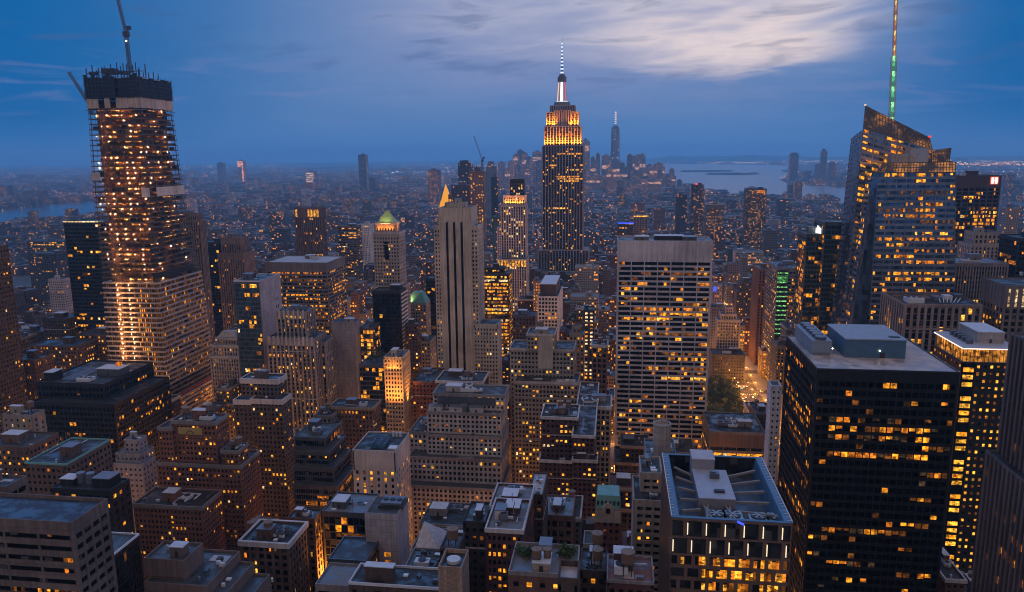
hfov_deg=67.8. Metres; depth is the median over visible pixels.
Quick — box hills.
[646,155,1023,161]
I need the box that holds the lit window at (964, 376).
[962,375,972,378]
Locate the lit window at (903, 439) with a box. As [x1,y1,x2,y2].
[901,437,906,441]
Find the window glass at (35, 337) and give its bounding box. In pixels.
[21,337,35,352]
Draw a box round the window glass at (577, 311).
[577,311,583,329]
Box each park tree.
[707,397,716,403]
[709,389,720,396]
[709,392,719,399]
[713,404,727,411]
[714,373,722,381]
[714,381,723,388]
[715,396,722,407]
[718,391,727,403]
[724,400,734,407]
[725,389,735,400]
[726,384,738,396]
[729,393,740,403]
[730,404,743,411]
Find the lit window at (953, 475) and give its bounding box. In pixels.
[952,474,962,477]
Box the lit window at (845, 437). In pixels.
[842,435,848,439]
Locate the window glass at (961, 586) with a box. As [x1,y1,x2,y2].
[938,577,962,591]
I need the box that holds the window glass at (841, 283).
[831,130,930,323]
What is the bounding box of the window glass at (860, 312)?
[845,173,954,324]
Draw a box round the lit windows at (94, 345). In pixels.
[34,345,95,368]
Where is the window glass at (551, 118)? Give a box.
[547,112,577,124]
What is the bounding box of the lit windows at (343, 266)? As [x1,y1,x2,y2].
[272,266,345,331]
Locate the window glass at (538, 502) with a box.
[537,501,540,540]
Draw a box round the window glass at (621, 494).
[620,493,629,505]
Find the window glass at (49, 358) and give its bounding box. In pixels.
[24,358,52,398]
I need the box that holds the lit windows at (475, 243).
[438,243,496,373]
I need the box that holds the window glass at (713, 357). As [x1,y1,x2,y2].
[712,357,743,379]
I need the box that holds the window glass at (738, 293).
[737,293,750,319]
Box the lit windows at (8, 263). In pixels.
[0,263,25,420]
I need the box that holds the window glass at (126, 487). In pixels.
[64,486,131,531]
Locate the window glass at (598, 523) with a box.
[597,522,618,553]
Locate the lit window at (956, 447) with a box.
[955,446,965,449]
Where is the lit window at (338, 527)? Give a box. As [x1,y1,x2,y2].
[336,525,341,531]
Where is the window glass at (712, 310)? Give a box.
[709,310,723,346]
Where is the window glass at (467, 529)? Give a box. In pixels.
[466,528,483,591]
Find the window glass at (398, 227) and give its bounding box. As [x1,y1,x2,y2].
[377,227,398,230]
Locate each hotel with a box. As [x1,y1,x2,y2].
[132,403,278,580]
[408,382,510,543]
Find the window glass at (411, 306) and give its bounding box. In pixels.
[411,306,425,330]
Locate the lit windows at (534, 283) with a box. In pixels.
[534,283,539,310]
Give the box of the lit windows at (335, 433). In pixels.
[309,429,351,498]
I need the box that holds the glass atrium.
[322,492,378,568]
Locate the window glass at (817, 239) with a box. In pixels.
[792,234,821,334]
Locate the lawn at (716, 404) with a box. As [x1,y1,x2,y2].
[707,386,738,411]
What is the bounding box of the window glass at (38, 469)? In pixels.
[27,445,111,491]
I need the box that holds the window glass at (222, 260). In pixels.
[220,260,243,327]
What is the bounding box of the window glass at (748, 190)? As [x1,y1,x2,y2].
[744,190,765,249]
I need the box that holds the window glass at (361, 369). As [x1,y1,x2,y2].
[360,368,386,429]
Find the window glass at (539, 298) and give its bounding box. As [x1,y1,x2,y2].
[539,298,556,325]
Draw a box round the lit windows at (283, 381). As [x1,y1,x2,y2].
[237,381,290,515]
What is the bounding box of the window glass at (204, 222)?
[182,222,214,342]
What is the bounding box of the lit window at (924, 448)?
[922,446,928,451]
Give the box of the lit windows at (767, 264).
[764,264,794,377]
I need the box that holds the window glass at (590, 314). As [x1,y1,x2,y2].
[585,314,592,381]
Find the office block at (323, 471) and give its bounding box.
[293,418,353,508]
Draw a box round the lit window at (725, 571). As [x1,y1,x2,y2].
[723,570,726,578]
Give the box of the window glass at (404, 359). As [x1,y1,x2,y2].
[385,359,411,432]
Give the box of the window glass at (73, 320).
[43,320,78,338]
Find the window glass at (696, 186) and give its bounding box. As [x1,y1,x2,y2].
[691,186,703,234]
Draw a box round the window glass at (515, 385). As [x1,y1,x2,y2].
[515,385,576,481]
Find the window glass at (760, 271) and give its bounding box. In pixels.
[755,271,764,363]
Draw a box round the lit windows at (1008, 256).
[1000,241,1015,264]
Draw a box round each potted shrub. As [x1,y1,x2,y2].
[514,542,523,553]
[522,547,529,559]
[555,546,563,557]
[561,549,570,558]
[565,551,572,559]
[568,545,577,554]
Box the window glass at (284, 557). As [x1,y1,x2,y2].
[244,532,307,591]
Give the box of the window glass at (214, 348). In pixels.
[214,348,236,354]
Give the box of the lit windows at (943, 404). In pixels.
[780,349,947,591]
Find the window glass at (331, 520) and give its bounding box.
[324,517,364,565]
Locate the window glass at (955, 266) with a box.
[955,266,1006,302]
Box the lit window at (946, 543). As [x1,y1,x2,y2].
[945,541,955,545]
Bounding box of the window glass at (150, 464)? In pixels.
[116,464,155,496]
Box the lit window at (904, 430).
[901,428,907,432]
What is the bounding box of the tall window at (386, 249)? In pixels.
[384,242,388,259]
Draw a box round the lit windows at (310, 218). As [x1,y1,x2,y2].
[296,218,325,255]
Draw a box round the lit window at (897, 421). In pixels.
[895,419,900,423]
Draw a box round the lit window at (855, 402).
[852,400,858,404]
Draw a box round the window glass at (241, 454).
[223,454,247,462]
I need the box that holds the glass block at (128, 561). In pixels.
[112,532,144,591]
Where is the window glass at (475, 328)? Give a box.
[475,328,497,382]
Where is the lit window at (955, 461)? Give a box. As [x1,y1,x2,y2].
[954,460,963,463]
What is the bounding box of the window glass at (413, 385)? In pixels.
[413,385,432,420]
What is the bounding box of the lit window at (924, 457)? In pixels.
[921,455,927,459]
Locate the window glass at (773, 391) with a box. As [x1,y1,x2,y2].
[769,391,778,478]
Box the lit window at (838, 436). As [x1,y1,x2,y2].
[835,434,841,439]
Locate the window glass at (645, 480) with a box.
[644,479,657,488]
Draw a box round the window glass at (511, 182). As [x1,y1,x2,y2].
[511,182,521,194]
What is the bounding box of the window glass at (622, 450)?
[622,450,642,460]
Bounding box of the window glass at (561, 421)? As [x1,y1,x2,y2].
[543,420,575,456]
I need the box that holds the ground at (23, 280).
[0,156,1023,287]
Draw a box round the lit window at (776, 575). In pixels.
[775,573,778,581]
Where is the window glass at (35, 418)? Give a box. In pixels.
[5,418,43,430]
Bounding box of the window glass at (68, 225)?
[64,224,112,329]
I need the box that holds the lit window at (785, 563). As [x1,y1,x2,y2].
[783,562,786,569]
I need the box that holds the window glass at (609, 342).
[608,342,615,368]
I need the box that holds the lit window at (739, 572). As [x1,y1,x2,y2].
[738,571,741,579]
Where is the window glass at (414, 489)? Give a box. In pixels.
[413,488,491,537]
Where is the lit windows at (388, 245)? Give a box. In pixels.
[378,245,408,318]
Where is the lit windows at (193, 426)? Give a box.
[141,426,262,553]
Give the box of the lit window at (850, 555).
[848,553,853,557]
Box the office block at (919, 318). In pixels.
[879,291,982,353]
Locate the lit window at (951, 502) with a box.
[949,501,959,505]
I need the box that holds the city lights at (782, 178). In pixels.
[2,162,1023,227]
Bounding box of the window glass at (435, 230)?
[435,230,477,366]
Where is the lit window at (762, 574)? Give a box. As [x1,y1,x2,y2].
[760,573,763,580]
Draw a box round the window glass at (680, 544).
[671,538,789,591]
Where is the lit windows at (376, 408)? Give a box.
[338,408,376,448]
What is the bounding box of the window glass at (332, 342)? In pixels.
[322,342,336,402]
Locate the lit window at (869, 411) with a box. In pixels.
[866,409,872,413]
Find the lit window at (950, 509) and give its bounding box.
[949,508,958,511]
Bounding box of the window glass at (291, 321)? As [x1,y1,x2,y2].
[278,316,314,335]
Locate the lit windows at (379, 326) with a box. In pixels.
[374,326,380,353]
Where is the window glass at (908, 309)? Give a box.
[881,302,978,350]
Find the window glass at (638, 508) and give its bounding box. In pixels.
[634,480,659,590]
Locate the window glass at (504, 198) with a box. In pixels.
[504,198,523,203]
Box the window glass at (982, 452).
[948,357,1004,567]
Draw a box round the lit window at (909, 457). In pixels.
[906,454,912,459]
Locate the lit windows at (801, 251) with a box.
[793,225,836,327]
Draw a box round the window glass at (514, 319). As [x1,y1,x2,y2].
[514,319,533,338]
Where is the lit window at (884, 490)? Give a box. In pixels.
[882,488,887,492]
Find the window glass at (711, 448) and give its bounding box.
[702,429,762,457]
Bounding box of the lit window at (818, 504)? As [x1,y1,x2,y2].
[816,502,821,506]
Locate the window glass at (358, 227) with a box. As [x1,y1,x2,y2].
[338,227,362,280]
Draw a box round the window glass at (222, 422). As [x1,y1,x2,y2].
[173,422,228,460]
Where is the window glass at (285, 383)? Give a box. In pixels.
[243,383,285,394]
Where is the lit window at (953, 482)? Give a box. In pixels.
[951,481,961,484]
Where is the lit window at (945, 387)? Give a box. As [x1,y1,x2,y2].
[943,385,949,389]
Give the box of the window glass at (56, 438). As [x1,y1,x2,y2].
[0,438,56,474]
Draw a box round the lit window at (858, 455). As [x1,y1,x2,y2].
[856,452,861,457]
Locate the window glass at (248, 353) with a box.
[235,284,263,375]
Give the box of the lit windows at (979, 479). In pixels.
[934,350,1004,567]
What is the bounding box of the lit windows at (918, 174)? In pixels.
[846,163,954,323]
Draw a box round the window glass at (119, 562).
[115,542,143,591]
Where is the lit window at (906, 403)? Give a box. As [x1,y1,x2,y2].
[904,401,909,406]
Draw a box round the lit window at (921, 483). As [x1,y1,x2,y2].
[919,481,924,485]
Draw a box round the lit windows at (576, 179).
[543,112,587,269]
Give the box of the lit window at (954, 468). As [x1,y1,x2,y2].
[953,467,962,470]
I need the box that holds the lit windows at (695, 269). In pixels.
[617,262,709,446]
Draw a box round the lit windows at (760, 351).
[758,351,765,375]
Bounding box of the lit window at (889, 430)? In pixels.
[887,427,892,432]
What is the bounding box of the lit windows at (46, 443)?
[0,443,57,474]
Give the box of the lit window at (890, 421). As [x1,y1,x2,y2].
[887,419,893,423]
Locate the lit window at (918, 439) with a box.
[915,437,921,442]
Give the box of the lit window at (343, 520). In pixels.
[341,518,346,524]
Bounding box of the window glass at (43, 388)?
[39,366,152,397]
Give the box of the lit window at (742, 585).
[741,584,744,591]
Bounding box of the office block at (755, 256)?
[732,248,763,264]
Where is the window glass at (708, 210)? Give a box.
[706,210,722,237]
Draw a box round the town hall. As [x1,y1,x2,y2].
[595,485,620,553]
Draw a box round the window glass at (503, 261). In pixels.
[503,261,525,313]
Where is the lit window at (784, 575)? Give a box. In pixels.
[782,574,785,582]
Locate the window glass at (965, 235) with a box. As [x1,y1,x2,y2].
[965,235,999,242]
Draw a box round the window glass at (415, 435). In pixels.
[411,435,425,449]
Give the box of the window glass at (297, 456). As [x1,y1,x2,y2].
[296,442,344,463]
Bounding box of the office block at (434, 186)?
[427,168,440,204]
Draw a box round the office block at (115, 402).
[32,360,172,485]
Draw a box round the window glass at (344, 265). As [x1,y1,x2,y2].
[267,265,346,335]
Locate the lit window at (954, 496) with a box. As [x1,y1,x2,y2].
[950,494,959,498]
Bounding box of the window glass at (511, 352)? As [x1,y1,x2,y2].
[511,352,572,482]
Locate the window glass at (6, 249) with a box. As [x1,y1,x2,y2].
[0,249,27,433]
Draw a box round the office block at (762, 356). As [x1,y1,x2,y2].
[757,346,766,377]
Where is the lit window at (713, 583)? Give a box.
[712,582,715,589]
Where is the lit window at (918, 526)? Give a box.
[915,523,920,528]
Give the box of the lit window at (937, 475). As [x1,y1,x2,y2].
[934,473,940,477]
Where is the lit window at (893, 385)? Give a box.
[891,383,896,388]
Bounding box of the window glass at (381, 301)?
[373,293,405,354]
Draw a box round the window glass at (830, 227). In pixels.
[814,222,840,335]
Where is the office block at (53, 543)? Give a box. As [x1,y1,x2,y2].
[0,492,118,591]
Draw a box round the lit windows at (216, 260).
[211,244,220,340]
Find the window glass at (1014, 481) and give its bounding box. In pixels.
[998,481,1023,591]
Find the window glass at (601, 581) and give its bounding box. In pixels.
[583,578,603,591]
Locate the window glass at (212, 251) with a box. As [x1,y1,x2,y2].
[208,244,223,341]
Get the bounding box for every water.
[0,201,107,221]
[645,164,1023,215]
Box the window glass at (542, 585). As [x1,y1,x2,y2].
[514,581,544,587]
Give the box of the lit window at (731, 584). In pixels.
[730,583,733,591]
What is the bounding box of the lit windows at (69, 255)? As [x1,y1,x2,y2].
[68,224,105,332]
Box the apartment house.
[113,431,157,532]
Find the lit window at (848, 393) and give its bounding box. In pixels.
[846,391,851,395]
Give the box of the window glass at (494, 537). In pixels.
[488,536,519,587]
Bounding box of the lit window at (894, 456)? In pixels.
[892,454,897,458]
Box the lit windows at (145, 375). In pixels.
[75,375,168,475]
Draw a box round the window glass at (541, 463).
[541,463,571,494]
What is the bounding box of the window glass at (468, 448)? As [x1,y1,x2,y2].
[428,437,499,454]
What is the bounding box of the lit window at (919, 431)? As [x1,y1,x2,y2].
[916,428,922,433]
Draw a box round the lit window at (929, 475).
[927,473,932,477]
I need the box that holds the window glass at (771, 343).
[770,343,785,384]
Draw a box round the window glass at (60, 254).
[29,254,68,300]
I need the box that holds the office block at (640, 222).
[633,214,647,235]
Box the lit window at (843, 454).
[841,452,846,456]
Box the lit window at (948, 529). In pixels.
[947,528,956,532]
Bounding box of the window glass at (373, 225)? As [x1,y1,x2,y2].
[362,225,373,262]
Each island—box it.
[680,170,731,171]
[705,172,758,174]
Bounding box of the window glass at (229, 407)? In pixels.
[227,407,235,439]
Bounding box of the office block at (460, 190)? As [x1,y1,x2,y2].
[451,182,469,204]
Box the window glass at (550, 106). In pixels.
[550,106,573,111]
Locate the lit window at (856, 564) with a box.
[854,562,859,566]
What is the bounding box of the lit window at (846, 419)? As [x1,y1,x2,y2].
[844,417,849,421]
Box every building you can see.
[0,185,13,196]
[0,205,7,209]
[0,222,12,235]
[0,241,13,246]
[1,234,14,241]
[2,202,14,208]
[4,220,20,224]
[9,246,19,253]
[9,252,22,265]
[11,201,23,208]
[11,262,26,275]
[12,226,25,234]
[14,232,25,241]
[14,286,43,309]
[14,287,28,321]
[16,190,32,195]
[17,174,34,179]
[17,240,25,246]
[18,220,28,224]
[18,322,41,326]
[19,330,36,352]
[20,198,31,207]
[20,246,27,257]
[24,187,36,192]
[24,224,35,231]
[24,264,29,275]
[24,304,48,322]
[25,230,37,239]
[27,210,39,230]
[29,235,44,239]
[30,181,43,185]
[31,198,41,206]
[33,308,51,325]
[36,190,48,204]
[41,219,56,229]
[43,175,54,178]
[45,216,56,219]
[47,223,63,237]
[48,179,65,181]
[50,194,66,197]
[52,226,64,238]
[53,197,64,203]
[55,217,66,220]
[64,208,78,217]
[66,194,85,201]
[67,216,79,220]
[68,186,82,189]
[71,168,86,171]
[75,179,89,181]
[82,187,97,190]
[83,212,93,218]
[90,195,105,200]
[171,395,181,417]
[173,174,186,183]
[183,193,194,197]
[183,197,197,212]
[184,171,199,177]
[184,188,194,191]
[185,192,198,196]
[190,178,201,184]
[197,198,205,204]
[198,208,208,212]
[201,402,226,412]
[202,177,214,179]
[202,192,215,195]
[204,185,214,190]
[205,197,215,201]
[205,204,212,210]
[205,219,211,226]
[208,227,225,239]
[209,330,240,401]
[213,198,223,201]
[213,207,227,215]
[213,220,224,227]
[214,202,225,206]
[214,377,241,440]
[221,217,232,221]
[222,205,233,214]
[226,187,236,192]
[226,193,235,203]
[227,226,241,234]
[227,324,236,329]
[228,214,237,218]
[228,224,241,228]
[229,208,237,214]
[232,192,243,195]
[236,231,249,236]
[237,205,251,219]
[237,518,309,591]
[242,218,255,224]
[242,225,258,231]
[247,179,257,185]
[249,246,256,251]
[250,232,259,236]
[251,204,261,211]
[253,190,265,195]
[253,223,264,228]
[253,233,268,241]
[253,239,271,252]
[255,216,266,223]
[255,256,263,264]
[256,258,270,264]
[256,261,265,272]
[258,186,272,189]
[258,251,273,257]
[264,238,272,252]
[268,200,277,205]
[268,210,284,237]
[271,226,290,249]
[272,242,282,254]
[273,175,286,177]
[275,250,289,258]
[278,198,289,203]
[282,210,289,227]
[282,243,294,250]
[283,185,296,189]
[284,193,293,199]
[287,506,324,591]
[288,190,301,194]
[288,248,295,254]
[289,202,298,210]
[291,187,303,189]
[293,427,302,448]
[301,197,311,206]
[303,182,316,189]
[313,179,322,187]
[315,562,358,591]
[318,202,328,206]
[326,204,336,214]
[326,211,341,241]
[327,189,338,199]
[328,252,338,255]
[328,536,378,563]
[329,186,342,191]
[332,233,337,242]
[340,178,354,180]
[342,197,355,212]
[346,217,357,222]
[346,278,368,296]
[347,211,361,216]
[347,284,362,295]
[347,296,351,314]
[348,561,438,591]
[350,191,359,197]
[351,289,365,318]
[356,214,366,220]
[359,309,371,325]
[359,355,386,431]
[361,199,374,214]
[364,213,379,219]
[364,215,375,221]
[364,263,374,280]
[364,268,372,282]
[366,297,372,309]
[368,283,374,295]
[369,177,378,188]
[373,174,386,178]
[375,195,384,201]
[376,202,386,213]
[379,178,395,181]
[383,200,393,206]
[391,168,409,171]
[391,199,401,207]
[391,212,397,219]
[399,210,413,219]
[401,206,415,209]
[402,175,410,182]
[405,212,415,232]
[405,229,413,241]
[405,547,439,566]
[406,264,421,284]
[407,275,416,291]
[408,251,429,259]
[409,191,420,195]
[409,237,418,247]
[409,251,420,266]
[410,187,422,191]
[410,521,446,553]
[411,283,421,293]
[412,197,421,205]
[413,204,424,209]
[414,212,427,217]
[416,237,429,251]
[417,193,427,197]
[417,259,426,292]
[418,222,428,237]
[419,501,469,531]
[420,199,427,203]
[421,226,433,246]
[422,259,434,276]
[426,219,434,225]
[428,216,437,220]
[430,210,437,215]
[435,368,489,386]
[438,184,450,223]
[438,548,469,591]
[439,526,462,532]
[440,525,464,559]
[441,175,450,184]
[463,493,489,591]
[484,250,492,264]
[484,260,491,265]
[484,482,534,591]
[487,232,492,246]
[499,184,504,189]
[508,536,579,591]
[509,422,510,463]
[517,294,532,310]
[525,186,537,193]
[525,189,532,208]
[528,224,533,236]
[529,262,537,269]
[529,269,541,289]
[529,270,547,289]
[530,207,541,213]
[530,253,537,262]
[531,237,536,247]
[531,472,547,542]
[533,197,539,205]
[535,215,541,223]
[535,240,541,255]
[548,494,575,544]
[550,271,573,280]
[557,559,579,591]
[560,321,572,340]
[561,489,582,544]
[563,279,574,287]
[563,287,571,298]
[563,297,569,324]
[566,312,575,325]
[570,291,598,315]
[572,284,580,292]
[575,262,598,292]
[575,301,585,329]
[580,516,594,558]
[580,530,606,591]
[583,530,599,547]
[584,211,591,220]
[585,228,599,249]
[590,254,606,263]
[592,210,601,220]
[592,211,598,222]
[592,243,598,255]
[593,199,603,209]
[595,258,609,271]
[595,316,598,327]
[595,328,597,338]
[597,224,609,234]
[598,256,607,260]
[598,278,601,293]
[598,301,609,339]
[598,310,615,327]
[600,217,607,224]
[600,233,611,247]
[602,237,612,251]
[602,265,610,302]
[603,208,614,214]
[604,245,614,252]
[604,331,615,368]
[605,190,616,195]
[605,295,615,311]
[606,206,616,214]
[606,545,653,591]
[607,369,614,407]
[607,388,614,435]
[608,253,616,268]
[609,327,615,333]
[609,470,638,540]
[610,215,619,226]
[610,274,614,295]
[612,218,622,223]
[612,222,617,240]
[613,226,616,243]
[614,268,616,285]
[614,434,648,473]
[617,180,623,186]
[617,186,625,196]
[617,220,633,235]
[618,193,625,208]
[618,211,629,220]
[620,529,630,545]
[624,215,632,220]
[633,188,640,193]
[639,190,649,195]
[648,193,654,198]
[650,230,661,235]
[653,193,659,200]
[657,201,666,205]
[657,223,666,230]
[665,208,674,214]
[665,217,671,223]
[666,222,674,233]
[671,438,693,453]
[701,411,764,459]
[712,262,718,268]
[712,268,720,282]
[713,223,724,258]
[713,272,722,282]
[714,259,724,265]
[718,250,725,260]
[719,191,728,194]
[720,282,725,303]
[722,261,734,275]
[724,239,729,244]
[724,282,732,305]
[725,199,736,211]
[725,231,734,242]
[726,245,736,260]
[728,216,736,228]
[729,208,742,212]
[732,283,736,297]
[733,219,742,231]
[734,199,740,208]
[734,227,741,237]
[735,234,741,247]
[738,252,747,279]
[739,245,755,249]
[739,321,744,352]
[742,316,749,352]
[743,401,763,412]
[747,264,752,273]
[749,399,766,430]
[761,227,777,255]
[763,256,772,262]
[765,216,781,224]
[766,250,782,259]
[767,218,779,227]
[769,334,785,389]
[770,206,774,213]
[774,252,782,259]
[775,197,789,219]
[777,224,789,229]
[777,226,789,247]
[779,253,786,259]
[780,319,791,335]
[780,390,782,424]
[783,194,792,197]
[786,219,799,224]
[787,184,792,194]
[787,249,796,263]
[789,203,799,211]
[789,230,797,243]
[789,242,796,248]
[792,209,808,219]
[793,181,802,198]
[793,224,804,230]
[794,201,804,208]
[797,216,808,223]
[801,213,813,217]
[805,193,815,198]
[806,198,815,204]
[809,180,819,184]
[811,207,826,211]
[813,208,827,224]
[815,201,824,206]
[817,179,825,184]
[821,194,830,201]
[827,180,833,185]
[827,208,838,211]
[831,201,839,207]
[833,181,844,185]
[938,547,967,591]
[956,165,979,166]
[960,570,971,591]
[979,166,1005,167]
[1003,172,1016,178]
[1006,205,1023,217]
[1011,184,1022,199]
[1012,193,1021,200]
[1018,226,1023,233]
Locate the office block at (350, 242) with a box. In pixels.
[337,223,363,281]
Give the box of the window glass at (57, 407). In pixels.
[34,382,171,484]
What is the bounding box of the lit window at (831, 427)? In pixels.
[829,425,834,430]
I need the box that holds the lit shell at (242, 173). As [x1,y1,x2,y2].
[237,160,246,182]
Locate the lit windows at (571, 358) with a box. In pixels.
[515,358,572,453]
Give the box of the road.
[600,249,780,483]
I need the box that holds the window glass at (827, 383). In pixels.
[779,350,955,591]
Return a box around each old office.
[0,429,59,474]
[2,400,46,431]
[19,325,43,341]
[22,349,53,408]
[24,432,113,494]
[30,336,96,370]
[42,311,78,339]
[76,326,106,359]
[314,402,343,434]
[329,397,381,464]
[405,318,421,417]
[411,291,430,334]
[412,367,444,424]
[421,334,436,369]
[502,352,510,421]
[512,309,537,339]
[533,277,542,310]
[569,324,584,381]
[576,393,611,486]
[583,304,594,381]
[591,333,608,394]
[708,347,744,381]
[709,303,724,347]
[733,277,751,320]
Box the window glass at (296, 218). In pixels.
[296,218,326,255]
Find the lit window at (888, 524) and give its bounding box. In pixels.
[886,522,891,526]
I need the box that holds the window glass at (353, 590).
[353,590,381,591]
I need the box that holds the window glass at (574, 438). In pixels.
[574,438,592,456]
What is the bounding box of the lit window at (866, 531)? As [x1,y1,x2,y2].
[864,529,869,533]
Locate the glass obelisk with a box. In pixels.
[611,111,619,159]
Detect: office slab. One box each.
[265,254,347,335]
[331,317,360,398]
[484,263,512,356]
[614,234,712,469]
[955,170,1001,256]
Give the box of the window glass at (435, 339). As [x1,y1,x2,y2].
[421,339,435,369]
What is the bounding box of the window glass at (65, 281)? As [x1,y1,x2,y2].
[49,281,72,312]
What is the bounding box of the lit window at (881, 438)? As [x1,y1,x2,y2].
[879,436,884,440]
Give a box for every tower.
[0,245,29,436]
[28,250,69,306]
[48,275,73,314]
[63,219,112,332]
[181,211,215,351]
[207,235,223,341]
[217,162,226,182]
[217,233,255,329]
[233,269,281,376]
[233,369,295,519]
[266,304,338,427]
[294,207,327,255]
[305,171,317,181]
[357,222,374,269]
[358,153,368,190]
[365,495,409,564]
[371,210,410,318]
[383,347,412,432]
[425,275,437,367]
[434,194,501,383]
[458,160,472,183]
[486,161,496,224]
[491,174,498,232]
[493,212,500,262]
[497,179,528,313]
[497,223,500,258]
[498,161,504,183]
[504,168,511,193]
[508,160,514,178]
[509,320,579,483]
[513,154,519,178]
[515,164,520,178]
[517,149,523,178]
[521,152,527,178]
[525,167,530,185]
[526,156,531,185]
[532,43,589,280]
[532,151,541,185]
[536,159,541,192]
[537,275,562,339]
[539,381,598,518]
[582,141,589,174]
[584,174,602,194]
[590,165,596,174]
[592,160,597,169]
[596,153,599,174]
[601,154,610,187]
[606,167,611,190]
[609,159,619,187]
[612,172,627,190]
[620,162,624,172]
[627,154,631,188]
[630,170,640,192]
[630,201,644,215]
[631,453,661,591]
[632,154,645,178]
[634,160,639,170]
[641,179,661,192]
[643,168,647,178]
[648,166,664,186]
[652,206,664,230]
[654,162,662,165]
[657,169,662,179]
[658,449,792,591]
[665,173,669,186]
[669,168,673,185]
[670,175,675,187]
[674,192,686,233]
[676,179,681,187]
[689,183,703,235]
[704,202,723,239]
[714,304,739,348]
[723,259,751,283]
[742,187,766,249]
[748,263,765,364]
[762,260,795,381]
[764,380,781,484]
[778,322,959,591]
[787,153,798,180]
[792,218,841,335]
[802,171,810,179]
[814,163,823,178]
[820,149,827,178]
[826,161,837,180]
[831,0,955,324]
[933,322,1007,572]
[955,253,1008,302]
[956,227,1001,259]
[970,332,1023,591]
[980,277,1023,341]
[997,204,1020,233]
[997,231,1023,277]
[999,174,1013,203]
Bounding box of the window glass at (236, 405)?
[236,405,253,447]
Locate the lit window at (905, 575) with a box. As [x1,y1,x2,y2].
[903,573,908,577]
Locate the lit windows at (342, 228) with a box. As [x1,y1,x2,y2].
[339,228,362,280]
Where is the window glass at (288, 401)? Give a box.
[253,401,293,519]
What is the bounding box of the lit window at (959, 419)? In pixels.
[958,418,968,421]
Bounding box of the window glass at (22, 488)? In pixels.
[11,485,24,492]
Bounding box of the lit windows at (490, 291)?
[484,270,512,355]
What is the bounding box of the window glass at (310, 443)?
[296,434,335,445]
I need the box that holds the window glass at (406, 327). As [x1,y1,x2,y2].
[406,327,420,415]
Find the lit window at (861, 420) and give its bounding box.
[858,418,864,422]
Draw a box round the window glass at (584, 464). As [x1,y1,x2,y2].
[574,463,594,518]
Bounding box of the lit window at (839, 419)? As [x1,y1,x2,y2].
[836,417,842,421]
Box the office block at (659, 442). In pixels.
[644,420,675,465]
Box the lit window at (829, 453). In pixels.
[827,451,832,456]
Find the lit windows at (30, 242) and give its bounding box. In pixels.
[30,242,63,250]
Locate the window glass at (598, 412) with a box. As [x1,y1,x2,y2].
[597,410,608,485]
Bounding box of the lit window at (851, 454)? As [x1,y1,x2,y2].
[848,452,854,456]
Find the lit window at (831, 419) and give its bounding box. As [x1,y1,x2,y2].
[829,417,835,421]
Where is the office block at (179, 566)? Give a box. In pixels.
[144,529,270,591]
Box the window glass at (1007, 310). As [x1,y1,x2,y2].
[981,300,1023,337]
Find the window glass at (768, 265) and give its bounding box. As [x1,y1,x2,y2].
[762,265,794,377]
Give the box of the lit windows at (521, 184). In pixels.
[502,184,525,309]
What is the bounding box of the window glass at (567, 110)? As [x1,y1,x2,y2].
[555,110,569,124]
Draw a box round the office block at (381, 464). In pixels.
[352,431,412,548]
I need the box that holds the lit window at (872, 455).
[870,453,875,457]
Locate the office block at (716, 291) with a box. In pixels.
[711,281,721,303]
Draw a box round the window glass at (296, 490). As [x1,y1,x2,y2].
[295,477,353,508]
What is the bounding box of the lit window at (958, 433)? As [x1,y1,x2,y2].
[956,432,966,435]
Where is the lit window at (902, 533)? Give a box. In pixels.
[900,531,905,535]
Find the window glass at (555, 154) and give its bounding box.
[543,146,582,248]
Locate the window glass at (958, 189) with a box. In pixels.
[955,188,998,253]
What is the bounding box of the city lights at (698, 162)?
[2,160,1021,233]
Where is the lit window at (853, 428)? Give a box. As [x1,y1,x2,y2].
[850,426,856,430]
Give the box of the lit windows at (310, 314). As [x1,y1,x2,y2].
[269,314,333,424]
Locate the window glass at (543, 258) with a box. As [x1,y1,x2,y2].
[539,251,587,270]
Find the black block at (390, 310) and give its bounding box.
[372,284,407,354]
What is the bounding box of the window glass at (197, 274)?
[104,273,210,394]
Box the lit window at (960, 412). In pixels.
[959,411,968,414]
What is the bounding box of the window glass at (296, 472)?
[295,456,350,481]
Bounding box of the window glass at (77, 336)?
[77,336,105,359]
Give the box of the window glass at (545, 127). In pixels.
[545,127,579,145]
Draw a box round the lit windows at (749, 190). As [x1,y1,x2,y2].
[744,190,765,246]
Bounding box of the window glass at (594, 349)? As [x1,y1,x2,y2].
[593,348,605,392]
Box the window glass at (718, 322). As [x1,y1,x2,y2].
[717,322,738,347]
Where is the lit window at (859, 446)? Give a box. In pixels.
[856,444,862,448]
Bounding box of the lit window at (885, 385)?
[883,383,889,387]
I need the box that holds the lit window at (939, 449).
[937,447,942,451]
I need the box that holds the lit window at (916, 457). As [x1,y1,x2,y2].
[914,455,919,459]
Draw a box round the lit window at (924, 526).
[922,524,927,528]
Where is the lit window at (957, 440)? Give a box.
[956,439,965,442]
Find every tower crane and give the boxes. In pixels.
[67,72,99,112]
[116,0,132,72]
[473,136,484,168]
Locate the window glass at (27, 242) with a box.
[27,242,66,252]
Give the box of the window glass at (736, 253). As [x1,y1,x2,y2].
[733,253,762,264]
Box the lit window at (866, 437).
[864,435,869,440]
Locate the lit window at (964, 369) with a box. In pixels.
[963,368,973,371]
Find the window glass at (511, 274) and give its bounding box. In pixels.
[485,274,512,356]
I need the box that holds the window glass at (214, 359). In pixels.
[212,359,238,399]
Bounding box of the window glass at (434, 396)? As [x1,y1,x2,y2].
[434,396,502,408]
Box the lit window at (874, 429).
[872,427,878,431]
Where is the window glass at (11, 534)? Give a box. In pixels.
[0,514,113,591]
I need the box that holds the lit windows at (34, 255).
[31,255,67,304]
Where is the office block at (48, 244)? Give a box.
[26,238,66,284]
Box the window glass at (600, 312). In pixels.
[599,312,607,338]

